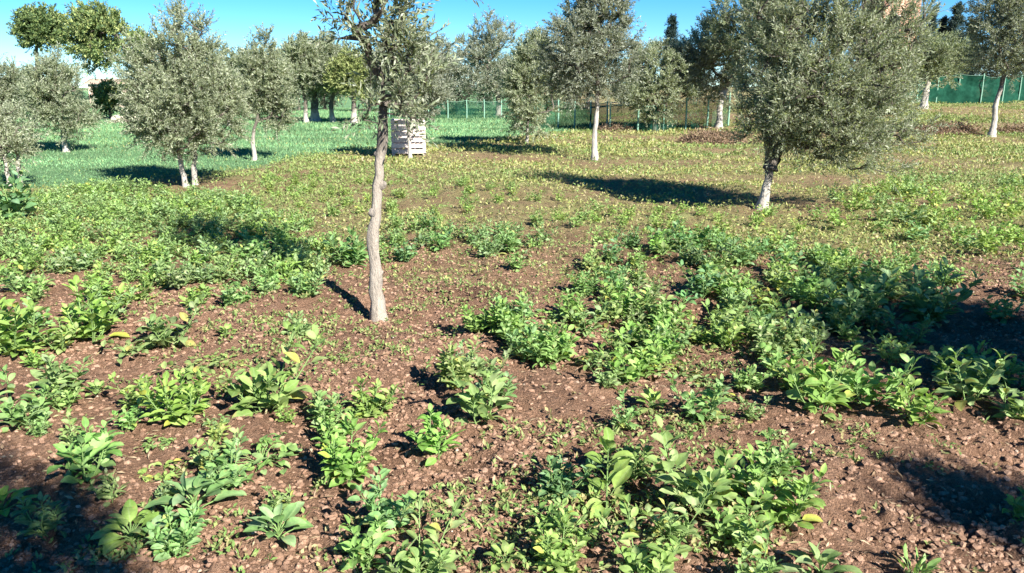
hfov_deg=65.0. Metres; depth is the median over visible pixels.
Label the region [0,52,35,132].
olive tree
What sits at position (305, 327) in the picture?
bean plant
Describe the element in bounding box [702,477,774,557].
bean plant
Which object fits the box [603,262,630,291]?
bean plant
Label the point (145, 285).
bean plant
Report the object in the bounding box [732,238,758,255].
bean plant
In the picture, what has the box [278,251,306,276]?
bean plant
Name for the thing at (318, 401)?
bean plant
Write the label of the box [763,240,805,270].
bean plant
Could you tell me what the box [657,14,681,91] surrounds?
conifer tree
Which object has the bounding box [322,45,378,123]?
leafy tree
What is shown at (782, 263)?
bean plant
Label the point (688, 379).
bean plant
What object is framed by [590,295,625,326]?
bean plant
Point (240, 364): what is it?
bean plant
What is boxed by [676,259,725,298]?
bean plant
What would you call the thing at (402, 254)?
bean plant
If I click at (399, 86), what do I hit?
olive tree
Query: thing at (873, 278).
bean plant
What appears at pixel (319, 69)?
olive tree
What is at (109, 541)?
bean plant
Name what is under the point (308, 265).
bean plant
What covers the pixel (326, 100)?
evergreen tree
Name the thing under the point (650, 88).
olive tree
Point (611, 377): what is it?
bean plant
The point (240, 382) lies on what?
bean plant
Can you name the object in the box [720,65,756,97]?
evergreen tree
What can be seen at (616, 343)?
bean plant
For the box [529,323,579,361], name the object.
bean plant
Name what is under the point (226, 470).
bean plant
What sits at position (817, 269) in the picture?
bean plant
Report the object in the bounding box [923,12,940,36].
conifer tree
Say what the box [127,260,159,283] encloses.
bean plant
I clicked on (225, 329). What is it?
bean plant
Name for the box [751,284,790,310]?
bean plant
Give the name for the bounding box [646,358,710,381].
bean plant
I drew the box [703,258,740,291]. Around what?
bean plant
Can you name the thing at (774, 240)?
bean plant
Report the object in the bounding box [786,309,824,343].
bean plant
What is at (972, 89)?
net fence
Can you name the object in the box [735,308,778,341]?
bean plant
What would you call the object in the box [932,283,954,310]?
bean plant
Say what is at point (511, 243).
bean plant
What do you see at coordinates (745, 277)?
bean plant
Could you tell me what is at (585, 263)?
bean plant
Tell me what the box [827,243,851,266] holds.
bean plant
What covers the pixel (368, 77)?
olive tree
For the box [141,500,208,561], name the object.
bean plant
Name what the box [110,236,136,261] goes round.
bean plant
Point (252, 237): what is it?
bean plant
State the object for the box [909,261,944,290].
bean plant
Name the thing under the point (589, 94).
evergreen tree
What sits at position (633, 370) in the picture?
bean plant
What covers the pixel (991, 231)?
bean plant
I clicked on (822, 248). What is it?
bean plant
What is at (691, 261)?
bean plant
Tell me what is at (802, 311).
bean plant
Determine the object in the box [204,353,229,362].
bean plant
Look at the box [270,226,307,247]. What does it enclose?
bean plant
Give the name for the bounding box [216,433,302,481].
bean plant
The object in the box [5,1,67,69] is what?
tall tree
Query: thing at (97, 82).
house
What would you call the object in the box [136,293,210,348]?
bean plant
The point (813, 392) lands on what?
bean plant
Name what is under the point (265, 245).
bean plant
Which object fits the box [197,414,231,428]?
bean plant
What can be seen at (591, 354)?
bean plant
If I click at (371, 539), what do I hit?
bean plant
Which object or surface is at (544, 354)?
bean plant
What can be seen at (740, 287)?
bean plant
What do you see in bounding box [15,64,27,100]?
evergreen tree
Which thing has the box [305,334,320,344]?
bean plant
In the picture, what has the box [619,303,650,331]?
bean plant
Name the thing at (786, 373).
bean plant
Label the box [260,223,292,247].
bean plant
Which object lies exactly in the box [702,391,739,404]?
bean plant
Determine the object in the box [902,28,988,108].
olive tree
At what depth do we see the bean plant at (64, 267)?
6.76 m
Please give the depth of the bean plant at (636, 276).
6.62 m
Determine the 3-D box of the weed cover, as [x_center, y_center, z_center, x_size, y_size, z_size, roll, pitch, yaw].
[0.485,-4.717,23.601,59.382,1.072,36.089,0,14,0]
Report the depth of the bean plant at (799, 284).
5.96 m
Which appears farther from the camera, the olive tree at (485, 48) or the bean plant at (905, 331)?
the olive tree at (485, 48)
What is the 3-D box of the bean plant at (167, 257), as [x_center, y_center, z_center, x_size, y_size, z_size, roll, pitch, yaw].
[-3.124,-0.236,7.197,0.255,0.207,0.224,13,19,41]
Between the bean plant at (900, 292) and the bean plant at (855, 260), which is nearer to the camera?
the bean plant at (900, 292)
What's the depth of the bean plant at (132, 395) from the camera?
4.04 m
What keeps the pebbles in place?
on the ground at (834, 511)
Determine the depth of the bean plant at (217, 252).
7.01 m
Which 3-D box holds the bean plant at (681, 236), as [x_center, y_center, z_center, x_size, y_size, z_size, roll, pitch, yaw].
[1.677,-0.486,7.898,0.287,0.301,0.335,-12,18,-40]
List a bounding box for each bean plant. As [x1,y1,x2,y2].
[0,170,36,222]
[0,255,34,284]
[0,267,37,294]
[0,297,61,357]
[0,364,61,432]
[0,485,37,516]
[6,242,43,269]
[10,491,67,537]
[16,233,47,255]
[19,348,49,368]
[21,296,54,326]
[22,273,49,297]
[23,407,52,438]
[25,382,84,411]
[26,316,82,354]
[28,354,94,394]
[30,331,56,342]
[31,274,55,286]
[44,246,71,273]
[47,417,123,485]
[56,275,136,343]
[57,410,94,447]
[61,248,98,271]
[61,302,88,326]
[68,301,88,307]
[79,270,116,298]
[82,259,107,286]
[84,378,112,396]
[86,285,138,317]
[86,468,130,506]
[88,498,169,554]
[94,336,156,363]
[99,228,129,254]
[108,371,153,410]
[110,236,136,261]
[111,395,145,429]
[121,272,159,300]
[126,368,213,425]
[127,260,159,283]
[132,240,165,262]
[134,434,175,452]
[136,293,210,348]
[136,457,192,485]
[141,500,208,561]
[144,470,243,527]
[148,247,178,268]
[152,259,181,285]
[152,478,182,507]
[156,356,228,383]
[164,265,196,288]
[178,288,209,304]
[183,260,217,283]
[187,425,245,470]
[188,249,211,268]
[193,283,216,296]
[195,235,225,259]
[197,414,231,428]
[198,431,253,497]
[201,242,238,268]
[201,255,233,282]
[203,233,227,248]
[203,418,230,442]
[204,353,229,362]
[214,321,329,418]
[215,280,254,305]
[215,323,236,335]
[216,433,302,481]
[222,358,245,367]
[227,239,259,263]
[232,377,264,396]
[238,228,268,241]
[238,249,273,277]
[239,230,263,253]
[239,254,260,269]
[242,501,313,546]
[247,234,280,258]
[248,259,281,282]
[253,267,283,291]
[257,244,284,268]
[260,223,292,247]
[260,484,294,514]
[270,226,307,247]
[272,240,302,259]
[274,404,297,424]
[276,252,300,276]
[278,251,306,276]
[280,310,311,337]
[281,250,306,272]
[283,240,313,262]
[285,265,314,286]
[285,268,328,297]
[302,252,327,273]
[303,390,349,425]
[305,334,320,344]
[310,404,360,440]
[311,412,387,489]
[313,229,339,252]
[314,233,346,259]
[321,226,368,266]
[326,349,350,362]
[334,513,395,572]
[344,376,402,418]
[347,466,415,529]
[377,490,465,572]
[392,241,418,261]
[404,403,465,465]
[411,233,430,245]
[427,228,453,250]
[433,335,485,389]
[442,357,515,425]
[455,339,479,367]
[456,301,496,332]
[468,344,517,381]
[471,233,497,256]
[475,368,519,406]
[483,541,525,571]
[484,230,509,254]
[485,292,532,339]
[488,291,539,334]
[495,291,532,318]
[496,314,542,349]
[498,228,521,252]
[505,322,550,362]
[506,249,529,271]
[520,332,574,369]
[525,497,593,537]
[526,507,598,572]
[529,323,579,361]
[534,308,569,322]
[536,318,566,341]
[537,453,602,503]
[553,288,589,320]
[560,289,589,323]
[566,301,608,336]
[567,270,599,296]
[570,427,647,527]
[575,348,610,370]
[578,242,604,270]
[584,254,616,276]
[584,354,623,389]
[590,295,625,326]
[592,342,657,385]
[594,494,692,572]
[595,435,654,479]
[596,326,636,358]
[598,276,632,302]
[601,233,624,262]
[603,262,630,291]
[609,389,644,429]
[611,280,657,317]
[613,226,642,248]
[615,327,670,374]
[616,265,629,277]
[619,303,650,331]
[619,312,667,343]
[623,277,666,310]
[626,244,644,267]
[628,262,648,284]
[628,290,674,323]
[631,387,669,414]
[634,323,659,349]
[637,490,711,558]
[639,252,659,260]
[642,317,684,369]
[646,220,682,244]
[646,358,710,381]
[646,414,745,514]
[647,296,688,328]
[648,229,669,253]
[650,240,675,255]
[651,324,692,354]
[653,309,684,339]
[664,371,732,423]
[669,222,688,235]
[671,220,700,250]
[671,290,697,304]
[673,302,691,315]
[675,322,704,340]
[676,242,704,265]
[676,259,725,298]
[678,224,713,248]
[678,311,717,345]
[683,374,726,388]
[686,260,720,290]
[690,248,717,268]
[695,224,725,248]
[696,260,722,272]
[701,298,758,343]
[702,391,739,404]
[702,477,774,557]
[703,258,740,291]
[706,314,745,349]
[707,244,730,257]
[708,304,738,328]
[710,225,728,246]
[710,250,736,270]
[710,448,776,500]
[714,268,755,293]
[714,287,757,315]
[715,278,758,304]
[721,301,745,321]
[721,446,750,464]
[725,237,758,266]
[729,273,758,283]
[729,364,769,392]
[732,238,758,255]
[733,525,787,572]
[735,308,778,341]
[737,396,772,422]
[740,443,835,528]
[744,289,792,321]
[746,279,770,291]
[746,426,804,480]
[747,306,776,330]
[750,323,800,357]
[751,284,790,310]
[753,225,786,251]
[754,305,805,351]
[757,337,817,377]
[759,429,789,443]
[762,260,793,285]
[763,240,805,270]
[763,251,792,280]
[768,258,807,298]
[774,316,832,356]
[775,541,861,572]
[777,360,814,390]
[778,231,800,257]
[782,339,861,420]
[784,276,821,300]
[785,477,814,499]
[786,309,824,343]
[790,309,822,325]
[793,260,828,282]
[794,272,829,298]
[797,285,835,309]
[799,265,838,293]
[805,243,839,266]
[808,243,840,257]
[809,292,842,318]
[811,358,864,392]
[813,248,848,267]
[813,265,836,288]
[815,254,848,277]
[819,266,902,325]
[820,255,844,276]
[823,301,868,333]
[824,268,863,292]
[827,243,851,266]
[830,281,861,305]
[833,311,863,340]
[835,353,924,408]
[838,246,866,273]
[843,267,890,294]
[845,340,869,352]
[849,257,875,282]
[856,275,899,306]
[857,278,898,318]
[861,258,901,280]
[862,302,898,335]
[867,329,916,366]
[868,199,900,224]
[882,270,911,301]
[885,374,953,426]
[886,310,935,344]
[891,201,928,226]
[891,242,925,269]
[897,257,984,327]
[898,543,941,572]
[905,219,931,242]
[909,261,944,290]
[913,205,943,226]
[921,345,1015,410]
[925,340,988,382]
[930,255,966,285]
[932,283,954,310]
[956,344,1023,388]
[970,215,1006,244]
[972,232,1006,254]
[981,293,1023,324]
[989,359,1023,420]
[1002,485,1023,521]
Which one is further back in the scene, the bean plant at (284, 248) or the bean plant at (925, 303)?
the bean plant at (284, 248)
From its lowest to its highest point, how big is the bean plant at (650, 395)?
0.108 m
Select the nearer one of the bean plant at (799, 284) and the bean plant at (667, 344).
the bean plant at (667, 344)
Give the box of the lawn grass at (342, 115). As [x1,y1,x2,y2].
[0,107,581,187]
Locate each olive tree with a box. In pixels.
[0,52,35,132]
[0,97,49,185]
[11,42,110,151]
[100,0,262,187]
[125,52,184,125]
[212,41,244,123]
[227,22,306,160]
[276,29,321,122]
[283,26,341,122]
[306,0,483,321]
[307,38,360,121]
[362,49,394,103]
[373,34,458,158]
[431,32,471,107]
[450,4,528,113]
[494,21,566,143]
[525,0,653,159]
[612,36,703,129]
[660,7,750,128]
[701,0,818,86]
[718,0,959,210]
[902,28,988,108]
[954,0,1023,136]
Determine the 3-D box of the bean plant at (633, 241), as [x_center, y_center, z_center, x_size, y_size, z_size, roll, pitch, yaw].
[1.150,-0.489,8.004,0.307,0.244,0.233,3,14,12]
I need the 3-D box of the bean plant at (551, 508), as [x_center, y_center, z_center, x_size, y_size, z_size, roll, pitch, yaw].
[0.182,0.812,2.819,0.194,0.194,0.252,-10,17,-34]
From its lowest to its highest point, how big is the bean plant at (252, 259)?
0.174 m
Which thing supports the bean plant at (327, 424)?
on the ground at (834, 511)
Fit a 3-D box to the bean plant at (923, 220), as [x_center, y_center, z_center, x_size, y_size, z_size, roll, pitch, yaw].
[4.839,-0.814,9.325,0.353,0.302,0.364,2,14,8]
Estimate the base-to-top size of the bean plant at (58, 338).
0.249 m
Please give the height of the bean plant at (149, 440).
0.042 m
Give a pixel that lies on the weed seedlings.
(502, 486)
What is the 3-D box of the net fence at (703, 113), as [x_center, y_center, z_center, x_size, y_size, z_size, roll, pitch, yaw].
[5.692,-6.049,28.126,4.650,1.415,0.865,-4,14,-14]
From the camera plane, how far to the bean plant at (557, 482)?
3.11 m
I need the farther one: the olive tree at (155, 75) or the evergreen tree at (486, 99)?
the evergreen tree at (486, 99)
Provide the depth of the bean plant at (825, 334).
4.81 m
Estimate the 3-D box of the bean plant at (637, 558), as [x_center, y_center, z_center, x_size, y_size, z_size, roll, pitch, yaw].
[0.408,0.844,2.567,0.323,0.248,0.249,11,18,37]
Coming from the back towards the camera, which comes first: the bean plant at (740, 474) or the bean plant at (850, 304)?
the bean plant at (850, 304)
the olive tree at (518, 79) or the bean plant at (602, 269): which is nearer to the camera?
the bean plant at (602, 269)
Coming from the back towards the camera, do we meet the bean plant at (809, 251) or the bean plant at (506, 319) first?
the bean plant at (809, 251)
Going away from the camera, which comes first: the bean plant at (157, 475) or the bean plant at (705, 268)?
the bean plant at (157, 475)
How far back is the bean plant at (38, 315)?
5.37 m
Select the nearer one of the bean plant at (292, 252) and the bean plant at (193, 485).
the bean plant at (193, 485)
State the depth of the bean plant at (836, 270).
6.64 m
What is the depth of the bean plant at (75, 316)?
5.44 m
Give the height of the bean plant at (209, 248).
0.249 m
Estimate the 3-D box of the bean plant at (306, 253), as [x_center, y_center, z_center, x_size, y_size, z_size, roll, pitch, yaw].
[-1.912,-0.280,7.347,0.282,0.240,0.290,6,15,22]
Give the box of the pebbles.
[10,243,1017,572]
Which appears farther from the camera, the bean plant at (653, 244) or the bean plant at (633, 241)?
the bean plant at (633, 241)
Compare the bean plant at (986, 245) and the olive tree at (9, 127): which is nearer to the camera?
the bean plant at (986, 245)
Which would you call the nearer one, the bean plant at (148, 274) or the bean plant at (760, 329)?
the bean plant at (760, 329)
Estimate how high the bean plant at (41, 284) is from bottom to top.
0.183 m
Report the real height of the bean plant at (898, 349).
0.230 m
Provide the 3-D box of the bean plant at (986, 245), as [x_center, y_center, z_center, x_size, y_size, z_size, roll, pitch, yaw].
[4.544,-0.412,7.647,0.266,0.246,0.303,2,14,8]
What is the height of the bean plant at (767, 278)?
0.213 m
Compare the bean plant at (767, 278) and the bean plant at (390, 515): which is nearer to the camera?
the bean plant at (390, 515)
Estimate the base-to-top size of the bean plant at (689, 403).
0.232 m
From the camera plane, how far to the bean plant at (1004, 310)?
5.55 m
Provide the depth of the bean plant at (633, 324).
5.24 m
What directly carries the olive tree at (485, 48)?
on the ground at (834, 511)
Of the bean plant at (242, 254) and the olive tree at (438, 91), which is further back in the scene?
the olive tree at (438, 91)
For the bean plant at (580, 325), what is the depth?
5.37 m
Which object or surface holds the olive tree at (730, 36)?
on the ground at (834, 511)
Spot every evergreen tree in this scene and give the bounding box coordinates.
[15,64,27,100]
[72,89,89,104]
[285,88,311,109]
[318,89,344,109]
[356,91,388,111]
[443,63,474,110]
[465,56,504,111]
[491,53,539,104]
[538,48,582,102]
[566,58,610,101]
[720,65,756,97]
[972,50,994,75]
[988,46,1023,76]
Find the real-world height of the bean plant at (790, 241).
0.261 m
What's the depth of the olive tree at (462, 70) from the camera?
40.66 m
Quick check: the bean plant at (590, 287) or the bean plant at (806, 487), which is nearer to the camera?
the bean plant at (806, 487)
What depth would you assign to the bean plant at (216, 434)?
3.64 m
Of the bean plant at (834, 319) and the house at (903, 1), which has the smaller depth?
the bean plant at (834, 319)
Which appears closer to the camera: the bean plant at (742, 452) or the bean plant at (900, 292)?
the bean plant at (742, 452)
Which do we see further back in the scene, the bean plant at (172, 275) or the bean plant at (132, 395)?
the bean plant at (172, 275)
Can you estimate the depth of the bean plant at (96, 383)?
4.26 m
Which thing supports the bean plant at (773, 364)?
on the ground at (834, 511)
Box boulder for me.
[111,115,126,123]
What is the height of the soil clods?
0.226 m
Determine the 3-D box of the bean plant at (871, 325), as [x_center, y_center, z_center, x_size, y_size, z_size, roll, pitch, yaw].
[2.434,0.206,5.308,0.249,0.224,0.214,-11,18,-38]
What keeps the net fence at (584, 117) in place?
on the ground at (834, 511)
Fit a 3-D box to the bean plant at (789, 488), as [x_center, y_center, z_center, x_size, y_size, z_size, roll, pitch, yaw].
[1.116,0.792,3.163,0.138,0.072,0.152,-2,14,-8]
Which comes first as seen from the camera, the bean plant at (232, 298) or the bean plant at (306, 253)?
the bean plant at (232, 298)
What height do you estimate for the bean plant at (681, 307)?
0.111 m
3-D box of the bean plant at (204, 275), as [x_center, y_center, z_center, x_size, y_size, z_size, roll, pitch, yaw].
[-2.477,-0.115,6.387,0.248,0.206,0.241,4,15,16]
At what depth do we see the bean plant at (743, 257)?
7.18 m
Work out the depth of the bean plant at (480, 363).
4.40 m
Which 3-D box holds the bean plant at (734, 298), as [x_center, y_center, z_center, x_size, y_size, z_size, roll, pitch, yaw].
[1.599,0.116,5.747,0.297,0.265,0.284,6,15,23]
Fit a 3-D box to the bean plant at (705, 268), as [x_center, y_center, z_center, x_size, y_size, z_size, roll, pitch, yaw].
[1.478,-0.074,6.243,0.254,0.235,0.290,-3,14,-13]
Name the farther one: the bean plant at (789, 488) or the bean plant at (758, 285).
the bean plant at (758, 285)
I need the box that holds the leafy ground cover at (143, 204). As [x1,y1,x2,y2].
[0,166,1023,399]
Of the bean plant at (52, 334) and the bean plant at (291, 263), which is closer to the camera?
the bean plant at (52, 334)
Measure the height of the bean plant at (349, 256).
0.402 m
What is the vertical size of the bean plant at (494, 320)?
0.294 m
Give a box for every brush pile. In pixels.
[597,119,631,132]
[675,125,746,144]
[906,114,986,134]
[986,119,1023,134]
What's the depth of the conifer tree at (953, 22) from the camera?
53.15 m
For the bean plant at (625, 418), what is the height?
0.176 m
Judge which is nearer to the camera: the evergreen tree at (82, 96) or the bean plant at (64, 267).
the bean plant at (64, 267)
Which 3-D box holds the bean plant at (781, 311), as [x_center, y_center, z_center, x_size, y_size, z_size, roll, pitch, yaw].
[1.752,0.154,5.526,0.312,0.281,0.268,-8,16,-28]
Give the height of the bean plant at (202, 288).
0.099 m
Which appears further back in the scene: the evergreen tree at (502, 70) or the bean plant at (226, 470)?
the evergreen tree at (502, 70)
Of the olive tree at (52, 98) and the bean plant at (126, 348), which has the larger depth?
the olive tree at (52, 98)
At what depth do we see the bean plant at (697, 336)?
5.10 m
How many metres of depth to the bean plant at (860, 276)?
6.20 m
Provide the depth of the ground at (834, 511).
4.60 m
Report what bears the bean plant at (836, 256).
on the ground at (834, 511)
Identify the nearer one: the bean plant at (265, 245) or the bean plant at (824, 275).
the bean plant at (824, 275)
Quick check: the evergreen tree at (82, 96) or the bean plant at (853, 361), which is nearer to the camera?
the bean plant at (853, 361)
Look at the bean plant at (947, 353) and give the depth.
4.54 m
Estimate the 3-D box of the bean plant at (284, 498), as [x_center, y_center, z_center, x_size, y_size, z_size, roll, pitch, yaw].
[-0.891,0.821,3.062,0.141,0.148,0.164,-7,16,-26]
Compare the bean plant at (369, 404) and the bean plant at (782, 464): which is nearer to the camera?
the bean plant at (782, 464)
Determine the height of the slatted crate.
0.860 m
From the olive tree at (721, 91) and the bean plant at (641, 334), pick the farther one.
the olive tree at (721, 91)
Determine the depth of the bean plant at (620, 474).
3.02 m
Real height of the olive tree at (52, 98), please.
2.771 m
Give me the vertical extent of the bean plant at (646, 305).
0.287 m
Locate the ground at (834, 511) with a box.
[0,87,1023,572]
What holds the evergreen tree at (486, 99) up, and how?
on the ground at (834, 511)
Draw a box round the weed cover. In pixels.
[0,100,1023,297]
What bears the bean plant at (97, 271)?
on the ground at (834, 511)
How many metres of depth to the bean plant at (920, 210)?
9.21 m
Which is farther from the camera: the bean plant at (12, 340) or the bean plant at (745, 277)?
the bean plant at (745, 277)
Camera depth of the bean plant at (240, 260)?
6.75 m
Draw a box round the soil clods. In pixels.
[0,242,1023,572]
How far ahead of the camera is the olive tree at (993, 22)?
23.61 m
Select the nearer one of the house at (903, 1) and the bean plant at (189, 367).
the bean plant at (189, 367)
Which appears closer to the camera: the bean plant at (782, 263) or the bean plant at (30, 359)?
the bean plant at (30, 359)
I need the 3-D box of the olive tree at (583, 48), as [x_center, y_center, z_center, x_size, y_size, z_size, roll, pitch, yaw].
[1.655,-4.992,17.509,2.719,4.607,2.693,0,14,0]
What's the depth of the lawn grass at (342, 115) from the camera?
24.55 m
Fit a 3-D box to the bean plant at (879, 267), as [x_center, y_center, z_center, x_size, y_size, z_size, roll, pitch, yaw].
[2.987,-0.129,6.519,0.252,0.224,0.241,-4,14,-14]
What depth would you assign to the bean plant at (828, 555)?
2.60 m
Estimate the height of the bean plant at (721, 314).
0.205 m
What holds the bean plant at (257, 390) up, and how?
on the ground at (834, 511)
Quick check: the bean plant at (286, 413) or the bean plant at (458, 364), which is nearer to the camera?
the bean plant at (286, 413)
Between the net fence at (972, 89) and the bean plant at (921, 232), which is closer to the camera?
the bean plant at (921, 232)
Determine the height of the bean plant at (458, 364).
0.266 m
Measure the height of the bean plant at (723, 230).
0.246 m
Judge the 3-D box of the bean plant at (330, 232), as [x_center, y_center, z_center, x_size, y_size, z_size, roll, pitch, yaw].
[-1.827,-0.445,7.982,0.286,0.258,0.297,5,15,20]
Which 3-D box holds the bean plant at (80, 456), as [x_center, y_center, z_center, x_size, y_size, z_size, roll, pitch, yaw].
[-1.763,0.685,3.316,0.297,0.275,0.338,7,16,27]
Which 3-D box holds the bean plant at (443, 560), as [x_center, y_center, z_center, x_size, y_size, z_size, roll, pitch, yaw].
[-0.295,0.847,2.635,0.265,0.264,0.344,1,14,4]
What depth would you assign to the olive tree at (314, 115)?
36.02 m
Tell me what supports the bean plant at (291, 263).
on the ground at (834, 511)
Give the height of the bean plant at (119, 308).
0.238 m
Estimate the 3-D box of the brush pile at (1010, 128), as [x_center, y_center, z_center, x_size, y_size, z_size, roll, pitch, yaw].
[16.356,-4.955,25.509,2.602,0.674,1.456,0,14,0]
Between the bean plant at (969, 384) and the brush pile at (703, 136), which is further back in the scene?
the brush pile at (703, 136)
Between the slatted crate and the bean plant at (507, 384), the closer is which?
the bean plant at (507, 384)
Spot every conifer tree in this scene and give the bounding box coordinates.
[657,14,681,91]
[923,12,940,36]
[938,15,949,40]
[941,0,967,75]
[963,21,978,74]
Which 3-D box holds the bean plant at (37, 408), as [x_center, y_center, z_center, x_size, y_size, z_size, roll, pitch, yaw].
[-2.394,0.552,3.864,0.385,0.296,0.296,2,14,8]
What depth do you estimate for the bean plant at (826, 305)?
5.60 m
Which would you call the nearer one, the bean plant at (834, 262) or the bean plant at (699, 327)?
the bean plant at (699, 327)
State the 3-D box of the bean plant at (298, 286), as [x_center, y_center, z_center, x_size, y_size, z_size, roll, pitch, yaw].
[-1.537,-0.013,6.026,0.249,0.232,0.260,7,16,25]
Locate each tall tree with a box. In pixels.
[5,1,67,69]
[50,0,168,79]
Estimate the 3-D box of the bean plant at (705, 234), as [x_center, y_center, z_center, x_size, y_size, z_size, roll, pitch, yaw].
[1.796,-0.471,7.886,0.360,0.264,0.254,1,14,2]
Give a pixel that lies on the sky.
(235, 17)
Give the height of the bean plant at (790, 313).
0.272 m
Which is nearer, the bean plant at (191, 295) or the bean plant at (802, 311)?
the bean plant at (802, 311)
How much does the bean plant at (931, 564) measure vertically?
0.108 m
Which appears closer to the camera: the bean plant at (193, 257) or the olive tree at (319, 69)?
the bean plant at (193, 257)
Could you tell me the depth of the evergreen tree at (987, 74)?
57.06 m
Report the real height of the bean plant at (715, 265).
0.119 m
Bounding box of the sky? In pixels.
[0,0,1023,87]
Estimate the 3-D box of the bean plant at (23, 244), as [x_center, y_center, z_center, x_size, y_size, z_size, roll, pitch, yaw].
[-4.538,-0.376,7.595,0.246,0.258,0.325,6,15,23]
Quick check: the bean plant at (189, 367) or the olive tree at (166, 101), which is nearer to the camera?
the bean plant at (189, 367)
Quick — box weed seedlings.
[0,218,1023,572]
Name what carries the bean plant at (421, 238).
on the ground at (834, 511)
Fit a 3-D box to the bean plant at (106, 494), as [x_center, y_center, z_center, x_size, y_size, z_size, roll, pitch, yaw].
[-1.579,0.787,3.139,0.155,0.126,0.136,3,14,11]
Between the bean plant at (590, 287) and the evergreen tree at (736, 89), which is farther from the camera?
the evergreen tree at (736, 89)
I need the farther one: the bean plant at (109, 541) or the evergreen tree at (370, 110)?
the evergreen tree at (370, 110)
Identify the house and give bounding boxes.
[84,79,131,107]
[857,0,921,91]
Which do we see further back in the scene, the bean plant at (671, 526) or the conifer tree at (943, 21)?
the conifer tree at (943, 21)
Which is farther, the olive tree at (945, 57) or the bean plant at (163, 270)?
the olive tree at (945, 57)
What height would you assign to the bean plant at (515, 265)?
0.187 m
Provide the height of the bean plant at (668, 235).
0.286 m
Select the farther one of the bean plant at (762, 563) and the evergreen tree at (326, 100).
the evergreen tree at (326, 100)
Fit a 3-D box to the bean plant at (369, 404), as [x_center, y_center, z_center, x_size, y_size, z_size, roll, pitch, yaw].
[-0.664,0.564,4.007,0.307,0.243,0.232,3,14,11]
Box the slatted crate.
[390,118,425,155]
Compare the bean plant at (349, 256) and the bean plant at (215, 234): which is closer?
the bean plant at (349, 256)
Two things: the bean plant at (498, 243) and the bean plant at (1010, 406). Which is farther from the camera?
the bean plant at (498, 243)
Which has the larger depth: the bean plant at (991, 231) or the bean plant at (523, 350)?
the bean plant at (991, 231)
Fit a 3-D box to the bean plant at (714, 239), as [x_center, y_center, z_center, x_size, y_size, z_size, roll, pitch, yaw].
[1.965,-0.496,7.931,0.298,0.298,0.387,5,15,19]
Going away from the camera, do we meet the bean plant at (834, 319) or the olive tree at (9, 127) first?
the bean plant at (834, 319)
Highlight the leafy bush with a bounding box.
[88,76,128,118]
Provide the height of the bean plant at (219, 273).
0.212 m
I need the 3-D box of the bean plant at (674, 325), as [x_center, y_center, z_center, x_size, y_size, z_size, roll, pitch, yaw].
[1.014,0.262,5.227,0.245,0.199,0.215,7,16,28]
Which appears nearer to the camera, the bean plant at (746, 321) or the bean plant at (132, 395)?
the bean plant at (132, 395)
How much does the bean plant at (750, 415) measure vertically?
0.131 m
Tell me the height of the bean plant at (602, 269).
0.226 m
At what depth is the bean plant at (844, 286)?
5.75 m
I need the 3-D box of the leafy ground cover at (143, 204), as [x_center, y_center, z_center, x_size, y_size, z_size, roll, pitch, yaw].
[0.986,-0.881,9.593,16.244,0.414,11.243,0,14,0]
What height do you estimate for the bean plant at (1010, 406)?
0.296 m
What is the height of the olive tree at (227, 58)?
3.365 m
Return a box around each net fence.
[389,99,534,118]
[536,99,607,128]
[609,93,730,131]
[902,74,1023,103]
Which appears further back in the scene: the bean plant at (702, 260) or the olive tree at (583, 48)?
the olive tree at (583, 48)
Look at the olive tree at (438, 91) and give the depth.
17.43 m
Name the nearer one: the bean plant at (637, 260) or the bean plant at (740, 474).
the bean plant at (740, 474)
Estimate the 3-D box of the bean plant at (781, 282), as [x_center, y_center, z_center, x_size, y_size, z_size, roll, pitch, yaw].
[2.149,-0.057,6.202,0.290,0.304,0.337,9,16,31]
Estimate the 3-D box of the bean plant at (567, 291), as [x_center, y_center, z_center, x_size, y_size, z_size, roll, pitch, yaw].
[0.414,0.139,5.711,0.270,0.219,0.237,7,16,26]
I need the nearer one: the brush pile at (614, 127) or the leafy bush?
the brush pile at (614, 127)
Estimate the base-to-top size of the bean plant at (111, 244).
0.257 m
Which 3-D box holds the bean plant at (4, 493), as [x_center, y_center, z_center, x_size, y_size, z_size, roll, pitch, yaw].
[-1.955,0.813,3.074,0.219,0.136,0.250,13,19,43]
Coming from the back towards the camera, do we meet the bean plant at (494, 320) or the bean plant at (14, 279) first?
the bean plant at (14, 279)
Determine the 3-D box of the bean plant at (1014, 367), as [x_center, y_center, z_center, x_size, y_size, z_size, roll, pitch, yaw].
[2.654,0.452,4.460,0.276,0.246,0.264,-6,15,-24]
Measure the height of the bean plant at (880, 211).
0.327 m
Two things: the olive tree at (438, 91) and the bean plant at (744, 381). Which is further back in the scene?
the olive tree at (438, 91)
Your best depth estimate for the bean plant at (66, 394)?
4.03 m
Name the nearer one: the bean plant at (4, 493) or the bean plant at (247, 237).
the bean plant at (4, 493)
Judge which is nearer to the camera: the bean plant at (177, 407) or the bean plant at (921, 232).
the bean plant at (177, 407)
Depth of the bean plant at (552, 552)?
2.61 m
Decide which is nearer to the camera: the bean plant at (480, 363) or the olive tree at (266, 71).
the bean plant at (480, 363)
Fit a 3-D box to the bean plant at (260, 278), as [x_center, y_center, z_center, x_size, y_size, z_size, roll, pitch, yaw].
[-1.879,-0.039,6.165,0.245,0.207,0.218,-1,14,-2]
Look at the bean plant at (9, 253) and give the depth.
7.21 m
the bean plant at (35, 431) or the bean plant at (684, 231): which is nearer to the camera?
the bean plant at (35, 431)
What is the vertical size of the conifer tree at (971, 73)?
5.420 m
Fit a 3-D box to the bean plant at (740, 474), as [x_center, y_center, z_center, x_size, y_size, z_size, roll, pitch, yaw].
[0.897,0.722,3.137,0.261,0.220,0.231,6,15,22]

